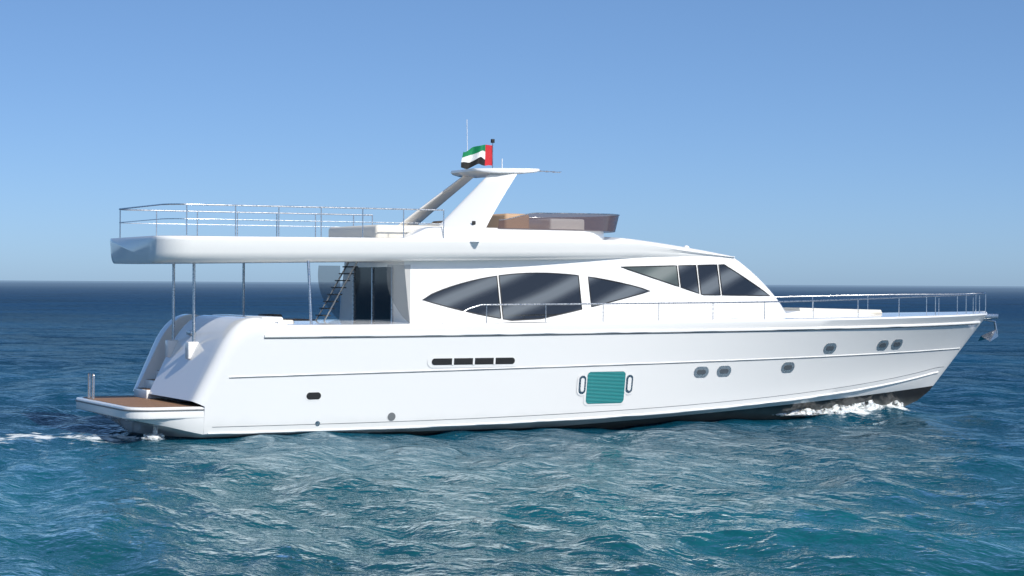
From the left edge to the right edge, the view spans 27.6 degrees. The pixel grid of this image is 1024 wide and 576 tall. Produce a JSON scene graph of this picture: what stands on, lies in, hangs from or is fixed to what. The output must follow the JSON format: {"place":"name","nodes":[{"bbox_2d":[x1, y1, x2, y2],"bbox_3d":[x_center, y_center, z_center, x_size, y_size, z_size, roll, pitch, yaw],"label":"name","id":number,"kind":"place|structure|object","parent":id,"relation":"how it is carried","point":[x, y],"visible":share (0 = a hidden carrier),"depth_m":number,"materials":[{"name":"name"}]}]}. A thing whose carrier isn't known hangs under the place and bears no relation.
{"place":"outdoors","nodes":[
{"label":"outdoors","id":0,"kind":"place"},
{"bbox_2d":[0,280,1023,575],"bbox_3d":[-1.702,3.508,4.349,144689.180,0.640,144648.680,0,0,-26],"label":"sea","id":1,"kind":"structure","parent":0,"point":[930,482],"depth_m":37.96,"materials":[{"name":"liquid"}]},
{"bbox_2d":[140,433,166,439],"bbox_3d":[-8.179,3.402,47.624,0.626,0.182,0.532,0,0,-26],"label":"sea foam","id":2,"kind":"object","parent":1,"relation":"on","point":[151,436],"visible":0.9,"depth_m":47.54,"materials":[{"name":"white liquid"}]},
{"bbox_2d":[75,138,997,438],"bbox_3d":[2.235,0.068,54.952,26.672,8.780,5.932,0,0,-26],"label":"motor yacht","id":3,"kind":"object","parent":1,"relation":"on","point":[473,310],"visible":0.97,"depth_m":51.45,"materials":[{"name":"white plastic"}]},
{"bbox_2d":[777,408,828,415],"bbox_3d":[7.745,3.340,56.379,2.228,0.234,0.720,0,0,-26],"label":"bow spray","id":4,"kind":"object","parent":1,"relation":"on","point":[809,411],"visible":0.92,"depth_m":56.15,"materials":[{"name":"white liquid"}]},
{"bbox_2d":[812,404,850,414],"bbox_3d":[8.615,3.296,57.137,1.933,0.417,0.697,0,0,-26],"label":"bow spray","id":5,"kind":"object","parent":1,"relation":"on","point":[845,409],"visible":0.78,"depth_m":56.96,"materials":[{"name":"white liquid"}]},
{"bbox_2d":[849,400,884,410],"bbox_3d":[9.356,3.221,57.810,2.336,0.699,0.711,0,0,-26],"label":"bow spray","id":6,"kind":"object","parent":1,"relation":"on","point":[872,406],"visible":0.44,"depth_m":57.87,"materials":[{"name":"white liquid"}]},
{"bbox_2d":[887,401,903,408],"bbox_3d":[10.648,3.296,58.973,1.106,0.431,0.773,0,0,-4],"label":"bow spray","id":7,"kind":"object","parent":1,"relation":"on","point":[899,404],"visible":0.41,"depth_m":58.78,"materials":[{"name":"white liquid"}]},
{"bbox_2d":[0,0,1023,285],"label":"sky","id":8,"kind":"structure","parent":0,"point":[800,142],"materials":[{"name":"blue"}]}
]}

